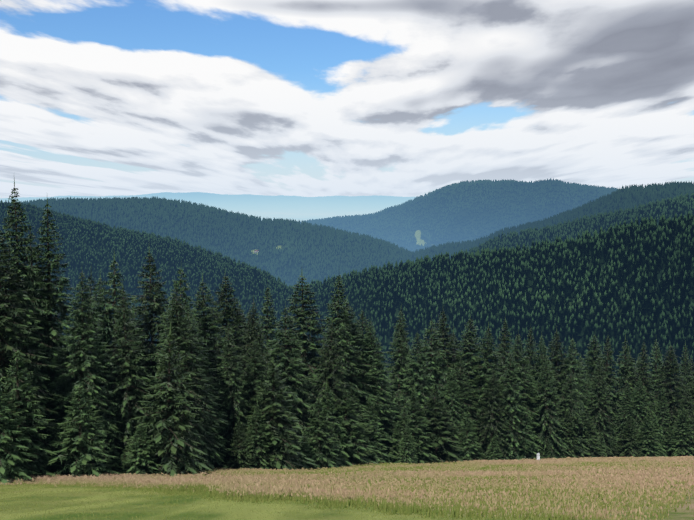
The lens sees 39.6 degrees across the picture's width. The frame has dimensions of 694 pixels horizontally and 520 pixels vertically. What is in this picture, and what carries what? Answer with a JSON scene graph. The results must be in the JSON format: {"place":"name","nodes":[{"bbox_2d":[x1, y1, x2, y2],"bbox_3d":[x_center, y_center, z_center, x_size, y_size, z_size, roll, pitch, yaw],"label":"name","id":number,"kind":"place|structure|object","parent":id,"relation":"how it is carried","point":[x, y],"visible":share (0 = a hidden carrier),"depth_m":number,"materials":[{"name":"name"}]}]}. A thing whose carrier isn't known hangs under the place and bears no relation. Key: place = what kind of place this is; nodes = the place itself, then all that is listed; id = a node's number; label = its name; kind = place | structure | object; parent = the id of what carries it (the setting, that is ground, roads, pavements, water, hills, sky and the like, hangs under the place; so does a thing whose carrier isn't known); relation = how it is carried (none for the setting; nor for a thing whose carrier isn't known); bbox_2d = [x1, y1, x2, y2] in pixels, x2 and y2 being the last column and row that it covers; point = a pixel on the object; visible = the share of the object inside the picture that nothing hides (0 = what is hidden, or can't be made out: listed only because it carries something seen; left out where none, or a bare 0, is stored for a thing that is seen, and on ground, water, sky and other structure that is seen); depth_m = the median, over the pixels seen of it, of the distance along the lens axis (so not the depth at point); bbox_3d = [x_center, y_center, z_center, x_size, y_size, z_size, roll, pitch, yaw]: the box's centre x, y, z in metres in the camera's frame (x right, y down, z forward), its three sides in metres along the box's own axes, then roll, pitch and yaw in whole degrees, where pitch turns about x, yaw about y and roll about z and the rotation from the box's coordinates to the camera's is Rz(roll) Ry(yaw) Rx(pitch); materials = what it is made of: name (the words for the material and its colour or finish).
{"place":"outdoors","nodes":[
{"label":"outdoors","id":0,"kind":"place"},
{"bbox_2d":[0,184,693,519],"bbox_3d":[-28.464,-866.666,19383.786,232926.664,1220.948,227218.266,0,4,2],"label":"terrain","id":1,"kind":"structure","parent":0,"point":[298,208],"depth_m":995.94,"materials":[{"name":"green plant"}]},
{"bbox_2d":[0,378,39,483],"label":"spruce tree","id":2,"kind":"object","parent":1,"relation":"on","point":[5,439],"visible":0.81,"depth_m":60.56,"materials":[{"name":"green plant"}]},
{"bbox_2d":[0,350,62,478],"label":"spruce tree","id":3,"kind":"object","parent":1,"relation":"on","point":[25,402],"visible":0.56,"depth_m":63.33,"materials":[{"name":"green plant"}]},
{"bbox_2d":[0,230,66,471],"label":"spruce tree","id":4,"kind":"object","parent":1,"relation":"on","point":[6,349],"visible":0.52,"depth_m":66.38,"materials":[{"name":"green plant"}]},
{"bbox_2d":[0,180,71,468],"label":"spruce tree","id":5,"kind":"object","parent":1,"relation":"on","point":[24,268],"visible":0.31,"depth_m":73.46,"materials":[{"name":"green plant"}]},
{"bbox_2d":[3,230,79,382],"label":"spruce tree","id":6,"kind":"object","parent":1,"relation":"on","point":[30,237],"visible":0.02,"depth_m":85.60,"materials":[{"name":"green plant"}]},
{"bbox_2d":[17,280,84,471],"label":"spruce tree","id":7,"kind":"object","parent":1,"relation":"on","point":[58,333],"depth_m":80.14,"materials":[{"name":"green plant"}]},
{"bbox_2d":[41,434,70,474],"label":"spruce tree","id":8,"kind":"object","parent":1,"relation":"on","point":[58,463],"visible":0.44,"depth_m":66.12,"materials":[{"name":"green plant"}]},
{"bbox_2d":[12,199,105,471],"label":"spruce tree","id":9,"kind":"object","parent":1,"relation":"on","point":[62,308],"visible":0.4,"depth_m":75.40,"materials":[{"name":"green plant"}]},
{"bbox_2d":[40,273,122,472],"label":"spruce tree","id":10,"kind":"object","parent":1,"relation":"on","point":[82,331],"visible":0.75,"depth_m":71.22,"materials":[{"name":"green plant"}]},
{"bbox_2d":[47,385,119,477],"bbox_3d":[-18.083,11.899,64.827,5.576,8.245,5.353,-3,3,-29],"label":"spruce tree","id":11,"kind":"object","parent":1,"relation":"on","point":[84,456],"visible":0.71,"depth_m":64.41,"materials":[{"name":"green plant"}]},
{"bbox_2d":[69,272,110,357],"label":"spruce tree","id":12,"kind":"object","parent":1,"relation":"on","point":[93,282],"visible":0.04,"depth_m":103.00,"materials":[{"name":"green plant"}]},
{"bbox_2d":[73,278,118,462],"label":"spruce tree","id":13,"kind":"object","parent":1,"relation":"on","point":[98,292],"visible":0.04,"depth_m":85.57,"materials":[{"name":"green plant"}]},
{"bbox_2d":[101,445,124,473],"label":"spruce tree","id":14,"kind":"object","parent":1,"relation":"on","point":[114,463],"visible":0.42,"depth_m":68.86,"materials":[{"name":"green plant"}]},
{"bbox_2d":[84,254,156,473],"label":"spruce tree","id":15,"kind":"object","parent":1,"relation":"on","point":[110,304],"visible":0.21,"depth_m":82.23,"materials":[{"name":"green plant"}]},
{"bbox_2d":[103,345,149,471],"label":"spruce tree","id":16,"kind":"object","parent":1,"relation":"on","point":[118,417],"visible":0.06,"depth_m":78.31,"materials":[{"name":"green plant"}]},
{"bbox_2d":[98,288,158,470],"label":"spruce tree","id":17,"kind":"object","parent":1,"relation":"on","point":[128,361],"visible":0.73,"depth_m":74.30,"materials":[{"name":"green plant"}]},
{"bbox_2d":[121,437,139,473],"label":"spruce tree","id":18,"kind":"object","parent":1,"relation":"on","point":[124,454],"visible":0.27,"depth_m":71.33,"materials":[{"name":"green plant"}]},
{"bbox_2d":[122,424,162,475],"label":"spruce tree","id":19,"kind":"object","parent":1,"relation":"on","point":[140,460],"visible":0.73,"depth_m":67.95,"materials":[{"name":"green plant"}]},
{"bbox_2d":[129,249,169,466],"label":"spruce tree","id":20,"kind":"object","parent":1,"relation":"on","point":[155,307],"visible":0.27,"depth_m":87.63,"materials":[{"name":"green plant"}]},
{"bbox_2d":[123,322,212,476],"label":"spruce tree","id":21,"kind":"object","parent":1,"relation":"on","point":[158,436],"visible":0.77,"depth_m":69.44,"materials":[{"name":"green plant"}]},
{"bbox_2d":[149,288,220,470],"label":"spruce tree","id":22,"kind":"object","parent":1,"relation":"on","point":[182,344],"visible":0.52,"depth_m":76.30,"materials":[{"name":"green plant"}]},
{"bbox_2d":[146,269,224,471],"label":"spruce tree","id":23,"kind":"object","parent":1,"relation":"on","point":[183,288],"visible":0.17,"depth_m":84.32,"materials":[{"name":"green plant"}]},
{"bbox_2d":[174,428,198,472],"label":"spruce tree","id":24,"kind":"object","parent":1,"relation":"on","point":[189,450],"visible":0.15,"depth_m":73.13,"materials":[{"name":"green plant"}]},
{"bbox_2d":[170,306,231,468],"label":"spruce tree","id":25,"kind":"object","parent":1,"relation":"on","point":[212,417],"visible":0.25,"depth_m":80.55,"materials":[{"name":"green plant"}]},
{"bbox_2d":[190,271,252,467],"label":"spruce tree","id":26,"kind":"object","parent":1,"relation":"on","point":[204,330],"visible":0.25,"depth_m":89.86,"materials":[{"name":"green plant"}]},
{"bbox_2d":[213,321,259,468],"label":"spruce tree","id":27,"kind":"object","parent":1,"relation":"on","point":[235,412],"visible":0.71,"depth_m":86.53,"materials":[{"name":"green plant"}]},
{"bbox_2d":[225,418,253,468],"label":"spruce tree","id":28,"kind":"object","parent":1,"relation":"on","point":[240,461],"visible":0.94,"depth_m":81.03,"materials":[{"name":"green plant"}]},
{"bbox_2d":[206,276,276,468],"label":"spruce tree","id":29,"kind":"object","parent":1,"relation":"on","point":[229,314],"visible":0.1,"depth_m":99.08,"materials":[{"name":"green plant"}]},
{"bbox_2d":[226,339,271,460],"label":"spruce tree","id":30,"kind":"object","parent":1,"relation":"on","point":[255,374],"visible":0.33,"depth_m":90.41,"materials":[{"name":"green plant"}]},
{"bbox_2d":[238,401,274,468],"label":"spruce tree","id":31,"kind":"object","parent":1,"relation":"on","point":[257,459],"visible":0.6,"depth_m":85.21,"materials":[{"name":"green plant"}]},
{"bbox_2d":[230,295,284,450],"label":"spruce tree","id":32,"kind":"object","parent":1,"relation":"on","point":[252,325],"visible":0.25,"depth_m":95.14,"materials":[{"name":"green plant"}]},
{"bbox_2d":[256,279,300,440],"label":"spruce tree","id":33,"kind":"object","parent":1,"relation":"on","point":[268,327],"visible":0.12,"depth_m":109.59,"materials":[{"name":"green plant"}]},
{"bbox_2d":[243,357,317,470],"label":"spruce tree","id":34,"kind":"object","parent":1,"relation":"on","point":[280,458],"visible":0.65,"depth_m":87.32,"materials":[{"name":"green plant"}]},
{"bbox_2d":[264,360,300,465],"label":"spruce tree","id":35,"kind":"object","parent":1,"relation":"on","point":[281,407],"visible":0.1,"depth_m":100.38,"materials":[{"name":"green plant"}]},
{"bbox_2d":[261,302,321,465],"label":"spruce tree","id":36,"kind":"object","parent":1,"relation":"on","point":[285,362],"visible":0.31,"depth_m":103.96,"materials":[{"name":"green plant"}]},
{"bbox_2d":[293,427,316,469],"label":"spruce tree","id":37,"kind":"object","parent":1,"relation":"on","point":[304,449],"visible":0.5,"depth_m":96.31,"materials":[{"name":"green plant"}]},
{"bbox_2d":[275,273,343,445],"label":"spruce tree","id":38,"kind":"object","parent":1,"relation":"on","point":[301,313],"visible":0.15,"depth_m":116.85,"materials":[{"name":"green plant"}]},
{"bbox_2d":[293,399,341,468],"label":"spruce tree","id":39,"kind":"object","parent":1,"relation":"on","point":[318,455],"visible":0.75,"depth_m":98.56,"materials":[{"name":"green plant"}]},
{"bbox_2d":[299,324,359,458],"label":"spruce tree","id":40,"kind":"object","parent":1,"relation":"on","point":[328,361],"visible":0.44,"depth_m":108.74,"materials":[{"name":"green plant"}]},
{"bbox_2d":[308,377,352,466],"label":"spruce tree","id":41,"kind":"object","parent":1,"relation":"on","point":[326,405],"visible":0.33,"depth_m":105.25,"materials":[{"name":"green plant"}]},
{"bbox_2d":[320,419,345,467],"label":"spruce tree","id":42,"kind":"object","parent":1,"relation":"on","point":[334,451],"visible":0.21,"depth_m":102.68,"materials":[{"name":"green plant"}]},
{"bbox_2d":[307,275,367,461],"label":"spruce tree","id":43,"kind":"object","parent":1,"relation":"on","point":[339,317],"visible":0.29,"depth_m":115.23,"materials":[{"name":"green plant"}]},
{"bbox_2d":[0,199,693,404],"bbox_3d":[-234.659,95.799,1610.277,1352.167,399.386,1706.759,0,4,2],"label":"forest ridge","id":44,"kind":"object","parent":1,"relation":"on","point":[439,283],"visible":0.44,"depth_m":1148.55,"materials":[{"name":"green plant"}]},
{"bbox_2d":[0,456,693,519],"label":"meadow grass clumps","id":45,"kind":"object","parent":1,"relation":"on","point":[344,485],"visible":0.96,"depth_m":45.17,"materials":[{"name":"beige plant"}]},
{"bbox_2d":[322,393,379,464],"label":"spruce tree","id":46,"kind":"object","parent":1,"relation":"on","point":[351,436],"visible":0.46,"depth_m":107.93,"materials":[{"name":"green plant"}]},
{"bbox_2d":[9,181,693,286],"bbox_3d":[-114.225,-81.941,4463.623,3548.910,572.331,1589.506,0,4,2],"label":"forest ridge","id":47,"kind":"structure","parent":1,"relation":"on","point":[220,222],"depth_m":4860.61,"materials":[{"name":"green plant"}]},
{"bbox_2d":[343,391,381,464],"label":"spruce tree","id":48,"kind":"object","parent":1,"relation":"on","point":[360,416],"visible":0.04,"depth_m":110.66,"materials":[{"name":"green plant"}]},
{"bbox_2d":[334,299,391,462],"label":"spruce tree","id":49,"kind":"object","parent":1,"relation":"on","point":[355,333],"visible":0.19,"depth_m":119.62,"materials":[{"name":"green plant"}]},
{"bbox_2d":[346,310,399,460],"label":"spruce tree","id":50,"kind":"object","parent":1,"relation":"on","point":[362,325],"visible":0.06,"depth_m":123.93,"materials":[{"name":"green plant"}]},
{"bbox_2d":[354,395,393,462],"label":"spruce tree","id":51,"kind":"object","parent":1,"relation":"on","point":[371,418],"visible":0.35,"depth_m":114.39,"materials":[{"name":"green plant"}]},
{"bbox_2d":[358,321,403,462],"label":"spruce tree","id":52,"kind":"object","parent":1,"relation":"on","point":[374,360],"visible":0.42,"depth_m":122.23,"materials":[{"name":"green plant"}]},
{"bbox_2d":[371,380,397,462],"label":"spruce tree","id":53,"kind":"object","parent":1,"relation":"on","point":[388,415],"visible":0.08,"depth_m":128.85,"materials":[{"name":"green plant"}]},
{"bbox_2d":[384,310,412,436],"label":"spruce tree","id":54,"kind":"object","parent":1,"relation":"on","point":[398,354],"visible":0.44,"depth_m":136.38,"materials":[{"name":"green plant"}]},
{"bbox_2d":[388,402,419,462],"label":"spruce tree","id":55,"kind":"object","parent":1,"relation":"on","point":[403,412],"visible":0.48,"depth_m":121.80,"materials":[{"name":"green plant"}]},
{"bbox_2d":[394,421,417,463],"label":"spruce tree","id":56,"kind":"object","parent":1,"relation":"on","point":[405,456],"visible":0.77,"depth_m":118.86,"materials":[{"name":"green plant"}]},
{"bbox_2d":[390,388,439,463],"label":"spruce tree","id":57,"kind":"object","parent":1,"relation":"on","point":[419,424],"visible":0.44,"depth_m":124.84,"materials":[{"name":"green plant"}]},
{"bbox_2d":[393,332,439,455],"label":"spruce tree","id":58,"kind":"object","parent":1,"relation":"on","point":[415,378],"visible":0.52,"depth_m":131.26,"materials":[{"name":"green plant"}]},
{"bbox_2d":[406,320,460,452],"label":"spruce tree","id":59,"kind":"object","parent":1,"relation":"on","point":[432,366],"visible":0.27,"depth_m":139.59,"materials":[{"name":"green plant"}]},
{"bbox_2d":[417,384,467,462],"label":"spruce tree","id":60,"kind":"object","parent":1,"relation":"on","point":[438,441],"visible":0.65,"depth_m":128.59,"materials":[{"name":"green plant"}]},
{"bbox_2d":[427,405,461,462],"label":"spruce tree","id":61,"kind":"object","parent":1,"relation":"on","point":[453,422],"visible":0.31,"depth_m":130.25,"materials":[{"name":"green plant"}]},
{"bbox_2d":[425,312,476,458],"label":"spruce tree","id":62,"kind":"object","parent":1,"relation":"on","point":[449,356],"visible":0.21,"depth_m":147.68,"materials":[{"name":"green plant"}]},
{"bbox_2d":[441,326,466,372],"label":"spruce tree","id":63,"kind":"object","parent":1,"relation":"on","point":[454,342],"visible":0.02,"depth_m":154.56,"materials":[{"name":"green plant"}]},
{"bbox_2d":[439,364,471,456],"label":"spruce tree","id":64,"kind":"object","parent":1,"relation":"on","point":[452,404],"visible":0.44,"depth_m":137.47,"materials":[{"name":"green plant"}]},
{"bbox_2d":[443,314,485,458],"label":"spruce tree","id":65,"kind":"object","parent":1,"relation":"on","point":[469,361],"visible":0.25,"depth_m":146.32,"materials":[{"name":"green plant"}]},
{"bbox_2d":[447,357,481,458],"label":"spruce tree","id":66,"kind":"object","parent":1,"relation":"on","point":[462,383],"visible":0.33,"depth_m":140.94,"materials":[{"name":"green plant"}]},
{"bbox_2d":[455,411,483,460],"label":"spruce tree","id":67,"kind":"object","parent":1,"relation":"on","point":[467,453],"visible":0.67,"depth_m":133.88,"materials":[{"name":"green plant"}]},
{"bbox_2d":[462,321,517,459],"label":"spruce tree","id":68,"kind":"object","parent":1,"relation":"on","point":[488,353],"visible":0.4,"depth_m":144.24,"materials":[{"name":"green plant"}]},
{"bbox_2d":[485,434,502,459],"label":"spruce tree","id":69,"kind":"object","parent":1,"relation":"on","point":[493,454],"visible":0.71,"depth_m":138.02,"materials":[{"name":"green plant"}]},
{"bbox_2d":[472,369,516,459],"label":"spruce tree","id":70,"kind":"object","parent":1,"relation":"on","point":[494,404],"visible":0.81,"depth_m":140.79,"materials":[{"name":"green plant"}]},
{"bbox_2d":[490,318,515,419],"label":"spruce tree","id":71,"kind":"object","parent":1,"relation":"on","point":[504,344],"visible":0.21,"depth_m":155.45,"materials":[{"name":"green plant"}]},
{"bbox_2d":[484,353,534,459],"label":"spruce tree","id":72,"kind":"object","parent":1,"relation":"on","point":[513,408],"visible":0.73,"depth_m":142.91,"materials":[{"name":"green plant"}]},
{"bbox_2d":[499,334,542,457],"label":"spruce tree","id":73,"kind":"object","parent":1,"relation":"on","point":[520,369],"visible":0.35,"depth_m":149.43,"materials":[{"name":"green plant"}]},
{"bbox_2d":[514,407,542,459],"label":"spruce tree","id":74,"kind":"object","parent":1,"relation":"on","point":[527,429],"visible":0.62,"depth_m":144.19,"materials":[{"name":"green plant"}]},
{"bbox_2d":[520,328,540,440],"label":"spruce tree","id":75,"kind":"object","parent":1,"relation":"on","point":[530,356],"visible":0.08,"depth_m":157.63,"materials":[{"name":"green plant"}]},
{"bbox_2d":[521,361,539,451],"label":"spruce tree","id":76,"kind":"object","parent":1,"relation":"on","point":[532,392],"visible":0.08,"depth_m":153.75,"materials":[{"name":"green plant"}]},
{"bbox_2d":[529,331,558,458],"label":"spruce tree","id":77,"kind":"object","parent":1,"relation":"on","point":[541,355],"visible":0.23,"depth_m":156.89,"materials":[{"name":"green plant"}]},
{"bbox_2d":[528,354,570,458],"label":"spruce tree","id":78,"kind":"object","parent":1,"relation":"on","point":[547,419],"visible":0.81,"depth_m":150.08,"materials":[{"name":"green plant"}]},
{"bbox_2d":[540,329,581,442],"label":"spruce tree","id":79,"kind":"object","parent":1,"relation":"on","point":[556,365],"visible":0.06,"depth_m":164.50,"materials":[{"name":"green plant"}]},
{"bbox_2d":[554,410,583,457],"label":"spruce tree","id":80,"kind":"object","parent":1,"relation":"on","point":[569,429],"visible":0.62,"depth_m":152.37,"materials":[{"name":"green plant"}]},
{"bbox_2d":[552,371,595,457],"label":"spruce tree","id":81,"kind":"object","parent":1,"relation":"on","point":[575,414],"visible":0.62,"depth_m":154.37,"materials":[{"name":"green plant"}]},
{"bbox_2d":[557,337,596,455],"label":"spruce tree","id":82,"kind":"object","parent":1,"relation":"on","point":[573,363],"visible":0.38,"depth_m":163.56,"materials":[{"name":"green plant"}]},
{"bbox_2d":[464,193,693,255],"bbox_3d":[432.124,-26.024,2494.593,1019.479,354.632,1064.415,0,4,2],"label":"forest ridge","id":83,"kind":"structure","parent":1,"relation":"on","point":[683,204],"depth_m":2382.52,"materials":[{"name":"green plant"}]},
{"bbox_2d":[574,405,606,457],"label":"spruce tree","id":84,"kind":"object","parent":1,"relation":"on","point":[592,438],"visible":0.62,"depth_m":155.94,"materials":[{"name":"green plant"}]},
{"bbox_2d":[580,373,600,452],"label":"spruce tree","id":85,"kind":"object","parent":1,"relation":"on","point":[586,392],"visible":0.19,"depth_m":170.81,"materials":[{"name":"green plant"}]},
{"bbox_2d":[578,335,618,453],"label":"spruce tree","id":86,"kind":"object","parent":1,"relation":"on","point":[592,361],"visible":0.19,"depth_m":174.81,"materials":[{"name":"green plant"}]},
{"bbox_2d":[584,357,619,456],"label":"spruce tree","id":87,"kind":"object","parent":1,"relation":"on","point":[599,418],"visible":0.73,"depth_m":161.82,"materials":[{"name":"green plant"}]},
{"bbox_2d":[594,336,622,456],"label":"spruce tree","id":88,"kind":"object","parent":1,"relation":"on","point":[607,368],"visible":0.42,"depth_m":171.28,"materials":[{"name":"green plant"}]},
{"bbox_2d":[610,382,639,456],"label":"spruce tree","id":89,"kind":"object","parent":1,"relation":"on","point":[628,402],"visible":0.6,"depth_m":167.07,"materials":[{"name":"green plant"}]},
{"bbox_2d":[609,333,650,455],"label":"spruce tree","id":90,"kind":"object","parent":1,"relation":"on","point":[625,372],"visible":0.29,"depth_m":177.23,"materials":[{"name":"green plant"}]},
{"bbox_2d":[616,416,643,456],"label":"spruce tree","id":91,"kind":"object","parent":1,"relation":"on","point":[631,436],"visible":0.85,"depth_m":164.62,"materials":[{"name":"green plant"}]},
{"bbox_2d":[614,378,654,456],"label":"spruce tree","id":92,"kind":"object","parent":1,"relation":"on","point":[640,397],"visible":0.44,"depth_m":170.48,"materials":[{"name":"green plant"}]},
{"bbox_2d":[627,344,658,444],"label":"spruce tree","id":93,"kind":"object","parent":1,"relation":"on","point":[642,369],"visible":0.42,"depth_m":175.08,"materials":[{"name":"green plant"}]},
{"bbox_2d":[634,412,664,456],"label":"spruce tree","id":94,"kind":"object","parent":1,"relation":"on","point":[647,445],"visible":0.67,"depth_m":166.95,"materials":[{"name":"green plant"}]},
{"bbox_2d":[643,411,667,456],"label":"spruce tree","id":95,"kind":"object","parent":1,"relation":"on","point":[653,420],"visible":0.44,"depth_m":168.54,"materials":[{"name":"green plant"}]},
{"bbox_2d":[645,339,668,443],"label":"spruce tree","id":96,"kind":"object","parent":1,"relation":"on","point":[656,362],"visible":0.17,"depth_m":184.87,"materials":[{"name":"green plant"}]},
{"bbox_2d":[654,386,672,456],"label":"spruce tree","id":97,"kind":"object","parent":1,"relation":"on","point":[661,418],"visible":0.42,"depth_m":171.78,"materials":[{"name":"green plant"}]},
{"bbox_2d":[649,346,693,442],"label":"spruce tree","id":98,"kind":"object","parent":1,"relation":"on","point":[669,391],"visible":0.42,"depth_m":178.72,"materials":[{"name":"green plant"}]},
{"bbox_2d":[662,426,682,456],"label":"spruce tree","id":99,"kind":"object","parent":1,"relation":"on","point":[671,447],"visible":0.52,"depth_m":170.46,"materials":[{"name":"green plant"}]},
{"bbox_2d":[667,407,693,456],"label":"spruce tree","id":100,"kind":"object","parent":1,"relation":"on","point":[683,434],"visible":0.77,"depth_m":170.62,"materials":[{"name":"green plant"}]},
{"bbox_2d":[672,340,693,434],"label":"spruce tree","id":101,"kind":"object","parent":1,"relation":"on","point":[684,371],"visible":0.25,"depth_m":184.34,"materials":[{"name":"green plant"}]},
{"bbox_2d":[674,387,693,455],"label":"spruce tree","id":102,"kind":"object","parent":1,"relation":"on","point":[686,403],"visible":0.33,"depth_m":172.80,"materials":[{"name":"green plant"}]},
{"bbox_2d":[0,0,693,197],"label":"sky","id":103,"kind":"structure","parent":0,"point":[304,98],"materials":[{"name":"white"}]},
{"bbox_2d":[300,178,616,251],"bbox_3d":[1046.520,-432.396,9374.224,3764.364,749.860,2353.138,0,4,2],"label":"forest mountain","id":104,"kind":"structure","parent":0,"point":[542,185],"depth_m":9174.41,"materials":[{"name":"green plant"}]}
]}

